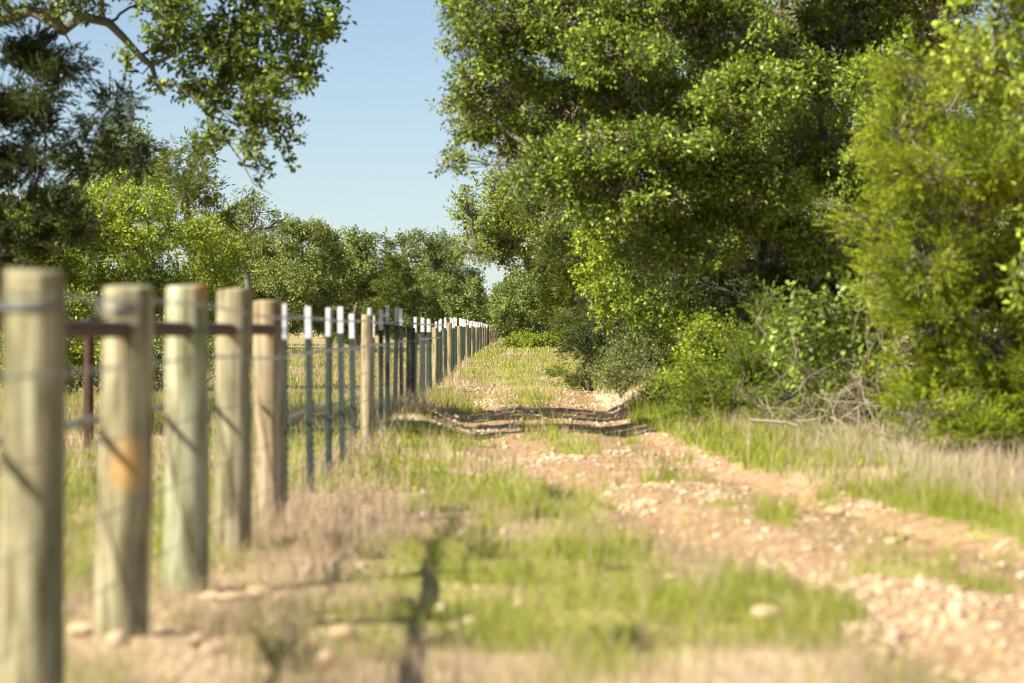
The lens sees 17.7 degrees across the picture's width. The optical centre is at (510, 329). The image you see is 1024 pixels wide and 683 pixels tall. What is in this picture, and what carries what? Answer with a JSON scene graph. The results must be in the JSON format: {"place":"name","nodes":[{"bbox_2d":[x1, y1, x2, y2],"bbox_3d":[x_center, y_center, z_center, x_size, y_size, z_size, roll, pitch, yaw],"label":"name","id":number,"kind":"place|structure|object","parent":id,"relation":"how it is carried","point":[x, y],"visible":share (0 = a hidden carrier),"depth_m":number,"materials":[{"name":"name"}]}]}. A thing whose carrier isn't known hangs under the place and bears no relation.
{"place":"outdoors","nodes":[
{"label":"outdoors","id":0,"kind":"place"},
{"bbox_2d":[0,331,1023,682],"bbox_3d":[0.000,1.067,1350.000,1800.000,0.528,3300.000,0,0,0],"label":"ground","id":1,"kind":"structure","parent":0,"point":[936,533],"depth_m":17.42,"materials":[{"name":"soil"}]},
{"bbox_2d":[0,188,64,338],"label":"oak tree","id":2,"kind":"object","parent":1,"relation":"on","point":[13,209],"visible":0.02,"depth_m":120.40,"materials":[{"name":"green plant"}]},
{"bbox_2d":[0,268,66,682],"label":"brace post","id":3,"kind":"object","parent":1,"relation":"on","point":[34,335],"visible":0.98,"depth_m":10.36,"materials":[{"name":"wood"}]},
{"bbox_2d":[0,397,214,445],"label":"rail pole","id":4,"kind":"object","parent":3,"relation":"attached to","point":[73,424],"visible":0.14,"depth_m":12.73,"materials":[{"name":"metal"}]},
{"bbox_2d":[0,288,495,682],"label":"fence wire","id":5,"kind":"object","parent":3,"relation":"attached to","point":[48,374],"visible":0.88,"depth_m":14.64,"materials":[{"name":"metal"}]},
{"bbox_2d":[0,315,101,394],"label":"bush","id":6,"kind":"object","parent":1,"relation":"on","point":[77,358],"visible":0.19,"depth_m":59.68,"materials":[{"name":"green plant"}]},
{"bbox_2d":[68,622,92,635],"bbox_3d":[-1.676,1.176,12.930,0.128,0.058,0.144,0,0,0],"label":"stone","id":7,"kind":"object","parent":1,"relation":"on","point":[73,626],"visible":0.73,"depth_m":12.88,"materials":[{"name":"stone"}]},
{"bbox_2d":[0,1,168,335],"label":"cedar tree","id":8,"kind":"object","parent":1,"relation":"on","point":[41,63],"visible":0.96,"depth_m":36.69,"materials":[{"name":"green plant"}]},
{"bbox_2d":[84,318,93,447],"bbox_3d":[-4.360,0.642,34.000,0.113,1.540,0.116,0,0,0],"label":"pipe post","id":9,"kind":"object","parent":1,"relation":"on","point":[88,352],"visible":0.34,"depth_m":33.95,"materials":[{"name":"metal"}]},
{"bbox_2d":[104,630,127,644],"bbox_3d":[-1.511,1.182,12.599,0.089,0.068,0.122,0,0,0],"label":"stone","id":10,"kind":"object","parent":1,"relation":"on","point":[111,638],"visible":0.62,"depth_m":12.56,"materials":[{"name":"stone"}]},
{"bbox_2d":[64,113,175,281],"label":"oak tree","id":11,"kind":"object","parent":1,"relation":"on","point":[138,131],"visible":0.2,"depth_m":111.69,"materials":[{"name":"green plant"}]},
{"bbox_2d":[93,285,153,637],"bbox_3d":[-1.516,0.632,12.870,0.241,1.620,0.222,0,0,0],"label":"brace post","id":12,"kind":"object","parent":1,"relation":"on","point":[137,344],"visible":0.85,"depth_m":12.79,"materials":[{"name":"wood"}]},
{"bbox_2d":[66,319,132,338],"bbox_3d":[-1.500,-0.002,11.659,0.066,0.070,2.231,0,0,0],"label":"brace pipe","id":13,"kind":"object","parent":12,"relation":"attached to","point":[78,328],"visible":0.67,"depth_m":11.73,"materials":[{"name":"metal"}]},
{"bbox_2d":[66,336,144,624],"bbox_3d":[-1.435,0.582,11.675,0.028,1.127,2.252,0,0,0],"label":"brace wire","id":14,"kind":"object","parent":12,"relation":"attached to","point":[83,432],"visible":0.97,"depth_m":11.39,"materials":[{"name":"metal"}]},
{"bbox_2d":[65,236,181,341],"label":"oak tree","id":15,"kind":"object","parent":1,"relation":"on","point":[99,262],"visible":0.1,"depth_m":183.87,"materials":[{"name":"green plant"}]},
{"bbox_2d":[2,167,254,390],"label":"oak tree","id":16,"kind":"object","parent":1,"relation":"on","point":[120,213],"visible":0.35,"depth_m":65.06,"materials":[{"name":"green plant"}]},
{"bbox_2d":[0,0,356,194],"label":"oak tree","id":17,"kind":"object","parent":1,"relation":"on","point":[243,27],"visible":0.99,"depth_m":39.14,"materials":[{"name":"green plant"}]},
{"bbox_2d":[162,284,209,593],"bbox_3d":[-1.522,0.630,15.400,0.224,1.692,0.218,0,0,0],"label":"brace post","id":18,"kind":"object","parent":1,"relation":"on","point":[180,376],"visible":0.66,"depth_m":15.32,"materials":[{"name":"wood"}]},
{"bbox_2d":[154,321,192,336],"bbox_3d":[-1.508,-0.002,14.134,0.066,0.070,2.344,0,0,0],"label":"brace pipe","id":19,"kind":"object","parent":18,"relation":"attached to","point":[170,329],"visible":0.55,"depth_m":14.43,"materials":[{"name":"metal"}]},
{"bbox_2d":[154,371,204,574],"bbox_3d":[-1.435,0.582,14.150,0.028,1.127,2.362,0,0,0],"label":"brace wire","id":20,"kind":"object","parent":18,"relation":"attached to","point":[174,476],"visible":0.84,"depth_m":14.05,"materials":[{"name":"metal"}]},
{"bbox_2d":[208,323,236,335],"bbox_3d":[-1.520,-0.002,16.673,0.066,0.070,2.366,0,0,0],"label":"brace pipe","id":21,"kind":"object","parent":18,"relation":"attached to","point":[220,329],"visible":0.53,"depth_m":17.02,"materials":[{"name":"metal"}]},
{"bbox_2d":[131,124,246,279],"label":"oak tree","id":22,"kind":"object","parent":1,"relation":"on","point":[184,184],"visible":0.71,"depth_m":103.49,"materials":[{"name":"green plant"}]},
{"bbox_2d":[185,633,209,647],"bbox_3d":[-1.184,1.176,12.446,0.091,0.061,0.130,0,0,0],"label":"stone","id":23,"kind":"object","parent":1,"relation":"on","point":[191,639],"visible":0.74,"depth_m":12.40,"materials":[{"name":"stone"}]},
{"bbox_2d":[154,314,251,393],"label":"bush","id":24,"kind":"object","parent":1,"relation":"on","point":[158,349],"visible":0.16,"depth_m":60.45,"materials":[{"name":"green plant"}]},
{"bbox_2d":[198,590,222,601],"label":"stone","id":25,"kind":"object","parent":1,"relation":"on","point":[209,595],"visible":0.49,"depth_m":14.89,"materials":[{"name":"stone"}]},
{"bbox_2d":[200,641,226,654],"bbox_3d":[-1.102,1.182,12.212,0.103,0.058,0.085,0,0,0],"label":"stone","id":26,"kind":"object","parent":1,"relation":"on","point":[216,646],"visible":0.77,"depth_m":12.19,"materials":[{"name":"stone"}]},
{"bbox_2d":[217,592,246,601],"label":"stone","id":27,"kind":"object","parent":1,"relation":"on","point":[228,594],"visible":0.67,"depth_m":14.83,"materials":[{"name":"stone"}]},
{"bbox_2d":[213,288,251,552],"bbox_3d":[-1.520,0.617,17.950,0.218,1.692,0.218,0,0,0],"label":"brace post","id":28,"kind":"object","parent":1,"relation":"on","point":[234,420],"visible":0.62,"depth_m":17.86,"materials":[{"name":"wood"}]},
{"bbox_2d":[208,334,248,540],"bbox_3d":[-1.435,0.582,16.690,0.028,1.127,2.382,0,0,0],"label":"brace wire","id":29,"kind":"object","parent":28,"relation":"attached to","point":[223,441],"visible":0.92,"depth_m":16.43,"materials":[{"name":"metal"}]},
{"bbox_2d":[218,185,292,356],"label":"oak tree","id":30,"kind":"object","parent":1,"relation":"on","point":[249,212],"visible":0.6,"depth_m":137.29,"materials":[{"name":"green plant"}]},
{"bbox_2d":[244,585,276,599],"bbox_3d":[-1.139,1.197,15.000,0.151,0.071,0.199,0,0,0],"label":"stone","id":31,"kind":"object","parent":1,"relation":"on","point":[252,587],"visible":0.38,"depth_m":14.94,"materials":[{"name":"stone"}]},
{"bbox_2d":[163,213,360,343],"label":"oak tree","id":32,"kind":"object","parent":1,"relation":"on","point":[300,273],"visible":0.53,"depth_m":170.49,"materials":[{"name":"green plant"}]},
{"bbox_2d":[207,238,319,344],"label":"oak tree","id":33,"kind":"object","parent":1,"relation":"on","point":[295,328],"visible":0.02,"depth_m":233.88,"materials":[{"name":"green plant"}]},
{"bbox_2d":[253,300,286,527],"bbox_3d":[-1.520,0.650,20.750,0.214,1.678,0.214,0,0,0],"label":"brace post","id":34,"kind":"object","parent":1,"relation":"on","point":[264,345],"visible":0.59,"depth_m":20.66,"materials":[{"name":"wood"}]},
{"bbox_2d":[251,324,274,334],"bbox_3d":[-1.510,-0.002,19.349,0.066,0.070,2.618,0,0,0],"label":"brace pipe","id":35,"kind":"object","parent":34,"relation":"attached to","point":[261,329],"visible":0.58,"depth_m":19.68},
{"bbox_2d":[251,333,281,508],"bbox_3d":[-1.435,0.582,19.365,0.028,1.128,2.632,0,0,0],"label":"brace wire","id":36,"kind":"object","parent":34,"relation":"attached to","point":[263,426],"visible":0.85,"depth_m":19.09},
{"bbox_2d":[283,304,288,503],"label":"steel post","id":37,"kind":"object","parent":1,"relation":"on","point":[285,375],"visible":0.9,"depth_m":22.37,"materials":[{"name":"metal"}]},
{"bbox_2d":[288,396,358,419],"bbox_3d":[-1.609,0.667,27.750,0.041,0.094,13.700,0,0,0],"label":"rail pole","id":38,"kind":"object","parent":37,"relation":"attached to","point":[319,407],"visible":0.39,"depth_m":27.29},
{"bbox_2d":[305,306,314,491],"bbox_3d":[-1.525,0.629,24.975,0.060,1.615,0.042,0,2,6],"label":"steel post","id":39,"kind":"object","parent":1,"relation":"on","point":[309,383],"visible":0.94,"depth_m":24.96,"materials":[{"name":"metal"}]},
{"bbox_2d":[150,353,474,589],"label":"tall dry grass","id":40,"kind":"structure","parent":1,"relation":"on","point":[404,404],"depth_m":20.82,"materials":[{"name":"plant"}]},
{"bbox_2d":[311,649,339,669],"bbox_3d":[-0.671,1.199,11.911,0.109,0.088,0.142,0,0,0],"label":"stone","id":41,"kind":"object","parent":1,"relation":"on","point":[323,652],"visible":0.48,"depth_m":11.86,"materials":[{"name":"stone"}]},
{"bbox_2d":[325,308,331,477],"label":"steel post","id":42,"kind":"object","parent":1,"relation":"on","point":[328,411],"visible":0.93,"depth_m":27.51,"materials":[{"name":"metal"}]},
{"bbox_2d":[337,307,345,462],"bbox_3d":[-1.531,0.596,29.803,0.059,1.615,0.042,-1,0,-9],"label":"steel post","id":43,"kind":"object","parent":1,"relation":"on","point":[340,311],"visible":0.82,"depth_m":29.80,"materials":[{"name":"metal"}]},
{"bbox_2d":[329,624,358,641],"bbox_3d":[-0.647,1.182,12.761,0.117,0.082,0.119,0,0,0],"label":"stone","id":44,"kind":"object","parent":1,"relation":"on","point":[342,628],"visible":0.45,"depth_m":12.72,"materials":[{"name":"stone"}]},
{"bbox_2d":[296,224,397,350],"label":"oak tree","id":45,"kind":"object","parent":1,"relation":"on","point":[352,284],"visible":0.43,"depth_m":185.78,"materials":[{"name":"green plant"}]},
{"bbox_2d":[349,314,356,454],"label":"steel post","id":46,"kind":"object","parent":1,"relation":"on","point":[353,365],"visible":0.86,"depth_m":32.07,"materials":[{"name":"metal"}]},
{"bbox_2d":[323,269,395,345],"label":"oak tree","id":47,"kind":"object","parent":1,"relation":"on","point":[346,338],"visible":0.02,"depth_m":248.85,"materials":[{"name":"green plant"}]},
{"bbox_2d":[361,308,373,442],"bbox_3d":[-1.520,0.629,34.800,0.140,1.728,0.142,0,0,0],"label":"line post","id":48,"kind":"object","parent":1,"relation":"on","point":[367,334],"visible":0.73,"depth_m":34.74,"materials":[{"name":"brown wood"}]},
{"bbox_2d":[373,316,375,434],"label":"steel post","id":49,"kind":"object","parent":1,"relation":"on","point":[374,325],"visible":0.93,"depth_m":36.50,"materials":[{"name":"metal"}]},
{"bbox_2d":[378,310,383,428],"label":"steel post","id":50,"kind":"object","parent":1,"relation":"on","point":[381,371],"visible":0.87,"depth_m":38.69,"materials":[{"name":"metal"}]},
{"bbox_2d":[385,305,389,416],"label":"steel post","id":51,"kind":"object","parent":1,"relation":"on","point":[387,355],"visible":0.96,"depth_m":41.20,"materials":[{"name":"metal"}]},
{"bbox_2d":[394,307,398,403],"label":"steel post","id":52,"kind":"object","parent":1,"relation":"on","point":[396,328],"visible":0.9,"depth_m":43.80,"materials":[{"name":"metal"}]},
{"bbox_2d":[399,308,403,400],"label":"steel post","id":53,"kind":"object","parent":1,"relation":"on","point":[400,336],"visible":0.71,"depth_m":46.40,"materials":[{"name":"metal"}]},
{"bbox_2d":[358,227,446,332],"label":"oak tree","id":54,"kind":"object","parent":1,"relation":"on","point":[412,296],"visible":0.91,"depth_m":177.95,"materials":[{"name":"green plant"}]},
{"bbox_2d":[406,327,414,397],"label":"line post","id":55,"kind":"object","parent":1,"relation":"on","point":[411,330],"visible":0.56,"depth_m":49.94,"materials":[{"name":"wood"}]},
{"bbox_2d":[414,317,416,397],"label":"steel post","id":56,"kind":"object","parent":1,"relation":"on","point":[415,321],"visible":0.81,"depth_m":52.79,"materials":[{"name":"metal"}]},
{"bbox_2d":[384,258,454,343],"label":"oak tree","id":57,"kind":"object","parent":1,"relation":"on","point":[418,333],"visible":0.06,"depth_m":274.17,"materials":[{"name":"green plant"}]},
{"bbox_2d":[420,318,423,396],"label":"steel post","id":58,"kind":"object","parent":1,"relation":"on","point":[422,354],"visible":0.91,"depth_m":55.52,"materials":[{"name":"metal"}]},
{"bbox_2d":[426,319,429,388],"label":"steel post","id":59,"kind":"object","parent":1,"relation":"on","point":[427,359],"visible":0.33,"depth_m":60.60,"materials":[{"name":"metal"}]},
{"bbox_2d":[429,319,431,390],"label":"steel post","id":60,"kind":"object","parent":1,"relation":"on","point":[430,357],"visible":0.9,"depth_m":63.04,"materials":[{"name":"metal"}]},
{"bbox_2d":[432,327,438,389],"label":"line post","id":61,"kind":"object","parent":1,"relation":"on","point":[435,350],"visible":0.72,"depth_m":65.74,"materials":[{"name":"wood"}]},
{"bbox_2d":[438,320,440,385],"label":"steel post","id":62,"kind":"object","parent":1,"relation":"on","point":[439,358],"visible":0.96,"depth_m":70.79,"materials":[{"name":"metal"}]},
{"bbox_2d":[440,319,442,379],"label":"steel post","id":63,"kind":"object","parent":1,"relation":"on","point":[441,353],"visible":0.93,"depth_m":73.55,"materials":[{"name":"metal"}]},
{"bbox_2d":[396,226,491,344],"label":"oak tree","id":64,"kind":"object","parent":1,"relation":"on","point":[462,302],"visible":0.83,"depth_m":215.76,"materials":[{"name":"green plant"}]},
{"bbox_2d":[443,318,446,377],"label":"steel post","id":65,"kind":"object","parent":1,"relation":"on","point":[445,326],"visible":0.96,"depth_m":76.25,"materials":[{"name":"metal"}]},
{"bbox_2d":[447,323,451,375],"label":"line post","id":66,"kind":"object","parent":1,"relation":"on","point":[449,344],"visible":0.69,"depth_m":81.23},
{"bbox_2d":[226,479,677,673],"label":"weeds","id":67,"kind":"object","parent":1,"relation":"on","point":[314,651],"visible":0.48,"depth_m":12.62,"materials":[{"name":"plant"}]},
{"bbox_2d":[452,319,453,372],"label":"steel post","id":68,"kind":"object","parent":1,"relation":"on","point":[453,344],"visible":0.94,"depth_m":86.26,"materials":[{"name":"metal"}]},
{"bbox_2d":[457,326,461,364],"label":"line post","id":69,"kind":"object","parent":1,"relation":"on","point":[459,342],"visible":0.77,"depth_m":96.94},
{"bbox_2d":[462,319,463,359],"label":"steel post","id":70,"kind":"object","parent":1,"relation":"on","point":[462,337],"visible":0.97,"depth_m":104.55,"materials":[{"name":"metal"}]},
{"bbox_2d":[464,319,465,354],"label":"steel post","id":71,"kind":"object","parent":1,"relation":"on","point":[465,336],"visible":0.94,"depth_m":109.63,"materials":[{"name":"metal"}]},
{"bbox_2d":[465,325,468,358],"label":"line post","id":72,"kind":"object","parent":1,"relation":"on","point":[467,344],"visible":0.44,"depth_m":112.33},
{"bbox_2d":[469,321,470,357],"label":"steel post","id":73,"kind":"object","parent":1,"relation":"on","point":[469,339],"visible":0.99,"depth_m":122.65,"materials":[{"name":"metal"}]},
{"bbox_2d":[471,326,473,355],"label":"line post","id":74,"kind":"object","parent":1,"relation":"on","point":[472,343],"visible":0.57,"depth_m":127.71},
{"bbox_2d":[471,295,494,324],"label":"oak tree","id":75,"kind":"object","parent":1,"relation":"on","point":[486,318],"visible":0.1,"depth_m":332.42,"materials":[{"name":"green plant"}]},
{"bbox_2d":[0,342,1023,682],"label":"grass","id":76,"kind":"structure","parent":1,"relation":"on","point":[622,592],"depth_m":17.08,"materials":[{"name":"plant"}]},
{"bbox_2d":[0,341,1023,682],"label":"dry grass","id":77,"kind":"structure","parent":1,"relation":"on","point":[242,613],"depth_m":15.61,"materials":[{"name":"plant"}]},
{"bbox_2d":[486,265,564,346],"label":"oak tree","id":78,"kind":"object","parent":1,"relation":"on","point":[504,305],"visible":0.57,"depth_m":204.58,"materials":[{"name":"green plant"}]},
{"bbox_2d":[496,328,575,348],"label":"bush","id":79,"kind":"object","parent":1,"relation":"on","point":[521,339],"visible":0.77,"depth_m":185.98,"materials":[{"name":"green plant"}]},
{"bbox_2d":[443,162,637,373],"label":"oak tree","id":80,"kind":"object","parent":1,"relation":"on","point":[500,232],"visible":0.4,"depth_m":72.45,"materials":[{"name":"green plant"}]},
{"bbox_2d":[501,180,644,388],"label":"oak tree","id":81,"kind":"object","parent":1,"relation":"on","point":[551,252],"visible":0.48,"depth_m":69.19,"materials":[{"name":"green plant"}]},
{"bbox_2d":[540,352,611,390],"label":"cedar bush","id":82,"kind":"object","parent":1,"relation":"on","point":[558,372],"visible":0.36,"depth_m":67.27,"materials":[{"name":"green plant"}]},
{"bbox_2d":[553,290,636,393],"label":"cedar bush","id":83,"kind":"object","parent":1,"relation":"on","point":[584,340],"visible":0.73,"depth_m":65.01,"materials":[{"name":"green plant"}]},
{"bbox_2d":[580,309,681,401],"bbox_3d":[2.000,0.478,54.568,1.774,1.681,2.285,0,0,0],"label":"bush","id":84,"kind":"object","parent":1,"relation":"on","point":[617,376],"visible":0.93,"depth_m":54.61,"materials":[{"name":"green plant"}]},
{"bbox_2d":[563,215,723,372],"bbox_3d":[2.436,-0.677,58.066,3.029,3.785,3.076,0,0,0],"label":"oak tree","id":85,"kind":"object","parent":1,"relation":"on","point":[604,237],"visible":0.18,"depth_m":57.42,"materials":[{"name":"green plant"}]},
{"bbox_2d":[582,225,714,352],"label":"oak tree","id":86,"kind":"object","parent":1,"relation":"on","point":[634,328],"visible":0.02,"depth_m":138.51,"materials":[{"name":"green plant"}]},
{"bbox_2d":[636,308,746,404],"bbox_3d":[2.696,0.478,48.166,1.341,1.606,1.752,0,0,-40],"label":"bush","id":87,"kind":"object","parent":1,"relation":"on","point":[696,358],"visible":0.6,"depth_m":47.97,"materials":[{"name":"green plant"}]},
{"bbox_2d":[423,0,991,405],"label":"oak tree","id":88,"kind":"object","parent":1,"relation":"on","point":[605,35],"visible":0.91,"depth_m":42.23,"materials":[{"name":"green plant"}]},
{"bbox_2d":[621,187,849,356],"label":"oak tree","id":89,"kind":"object","parent":1,"relation":"on","point":[675,329],"depth_m":94.72,"materials":[{"name":"green plant"}]},
{"bbox_2d":[487,0,991,367],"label":"oak tree","id":90,"kind":"object","parent":1,"relation":"on","point":[640,303],"visible":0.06,"depth_m":54.52,"materials":[{"name":"green plant"}]},
{"bbox_2d":[660,327,829,429],"bbox_3d":[2.724,0.709,38.551,1.997,1.554,1.871,0,0,0],"label":"cedar bush","id":91,"kind":"object","parent":1,"relation":"on","point":[698,398],"visible":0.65,"depth_m":38.52,"materials":[{"name":"green plant"}]},
{"bbox_2d":[698,275,817,416],"bbox_3d":[3.043,0.270,39.381,1.586,1.884,1.410,0,0,-44],"label":"cedar bush","id":92,"kind":"object","parent":1,"relation":"on","point":[764,309],"visible":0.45,"depth_m":39.51,"materials":[{"name":"green plant"}]},
{"bbox_2d":[751,605,782,619],"bbox_3d":[1.075,1.198,13.856,0.135,0.084,0.081,0,0,0],"label":"stone","id":93,"kind":"object","parent":1,"relation":"on","point":[760,608],"visible":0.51,"depth_m":13.83,"materials":[{"name":"stone"}]},
{"bbox_2d":[685,211,897,407],"bbox_3d":[3.807,-0.208,44.081,2.949,2.889,1.973,0,0,0],"label":"cedar bush","id":94,"kind":"object","parent":1,"relation":"on","point":[767,275],"visible":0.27,"depth_m":44.03,"materials":[{"name":"green plant"}]},
{"bbox_2d":[625,193,960,394],"bbox_3d":[4.347,-0.493,51.013,4.978,3.616,4.771,0,0,37],"label":"cedar tree","id":95,"kind":"object","parent":1,"relation":"on","point":[668,285],"visible":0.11,"depth_m":50.77,"materials":[{"name":"green plant"}]},
{"bbox_2d":[707,187,912,341],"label":"oak tree","id":96,"kind":"object","parent":1,"relation":"on","point":[844,206],"depth_m":116.28,"materials":[{"name":"green plant"}]},
{"bbox_2d":[601,367,1023,548],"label":"verge grass","id":97,"kind":"structure","parent":1,"relation":"on","point":[728,438],"depth_m":28.06,"materials":[{"name":"plant"}]},
{"bbox_2d":[749,261,906,425],"bbox_3d":[3.503,0.216,36.619,1.750,1.964,1.698,0,0,0],"label":"vine bush","id":98,"kind":"object","parent":1,"relation":"on","point":[781,338],"visible":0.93,"depth_m":36.32,"materials":[{"name":"green plant"}]},
{"bbox_2d":[703,315,952,440],"bbox_3d":[3.762,1.053,34.106,3.051,2.420,2.805,0,0,-16],"label":"brush pile","id":99,"kind":"object","parent":1,"relation":"on","point":[869,402],"visible":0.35,"depth_m":34.38,"materials":[{"name":"brown wood"}]},
{"bbox_2d":[750,380,927,437],"bbox_3d":[3.299,0.886,33.217,1.753,0.809,0.544,0,0,0],"label":"dead branch","id":100,"kind":"object","parent":99,"relation":"on","point":[778,421],"visible":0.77,"depth_m":33.33,"materials":[{"name":"brown wood"}]},
{"bbox_2d":[825,507,846,515],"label":"stone","id":101,"kind":"object","parent":1,"relation":"on","point":[835,511],"visible":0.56,"depth_m":22.02,"materials":[{"name":"stone"}]},
{"bbox_2d":[753,337,940,428],"bbox_3d":[3.957,0.696,37.927,2.344,1.377,1.606,0,0,0],"label":"cedar bush","id":102,"kind":"object","parent":1,"relation":"on","point":[843,380],"visible":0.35,"depth_m":37.80,"materials":[{"name":"green plant"}]},
{"bbox_2d":[710,403,1023,505],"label":"grey dry grass","id":103,"kind":"structure","parent":1,"relation":"on","point":[905,453],"depth_m":26.96,"materials":[{"name":"plant"}]},
{"bbox_2d":[811,14,1023,460],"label":"cedar tree","id":104,"kind":"object","parent":1,"relation":"on","point":[1001,383],"visible":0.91,"depth_m":29.40,"materials":[{"name":"green plant"}]},
{"bbox_2d":[852,266,918,390],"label":"dry vine","id":105,"kind":"object","parent":104,"relation":"hanging from","point":[877,330],"visible":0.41,"depth_m":31.31,"materials":[{"name":"plant"}]},
{"bbox_2d":[869,103,1023,363],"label":"oak tree","id":106,"kind":"object","parent":1,"relation":"on","point":[996,231],"visible":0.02,"depth_m":101.38,"materials":[{"name":"green plant"}]},
{"bbox_2d":[907,0,1023,312],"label":"oak tree","id":107,"kind":"object","parent":1,"relation":"on","point":[1012,81],"visible":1,"depth_m":26.95,"materials":[{"name":"green plant"}]},
{"bbox_2d":[0,0,1023,330],"label":"sky","id":108,"kind":"structure","parent":0,"point":[371,129],"materials":[{"name":"blue"}]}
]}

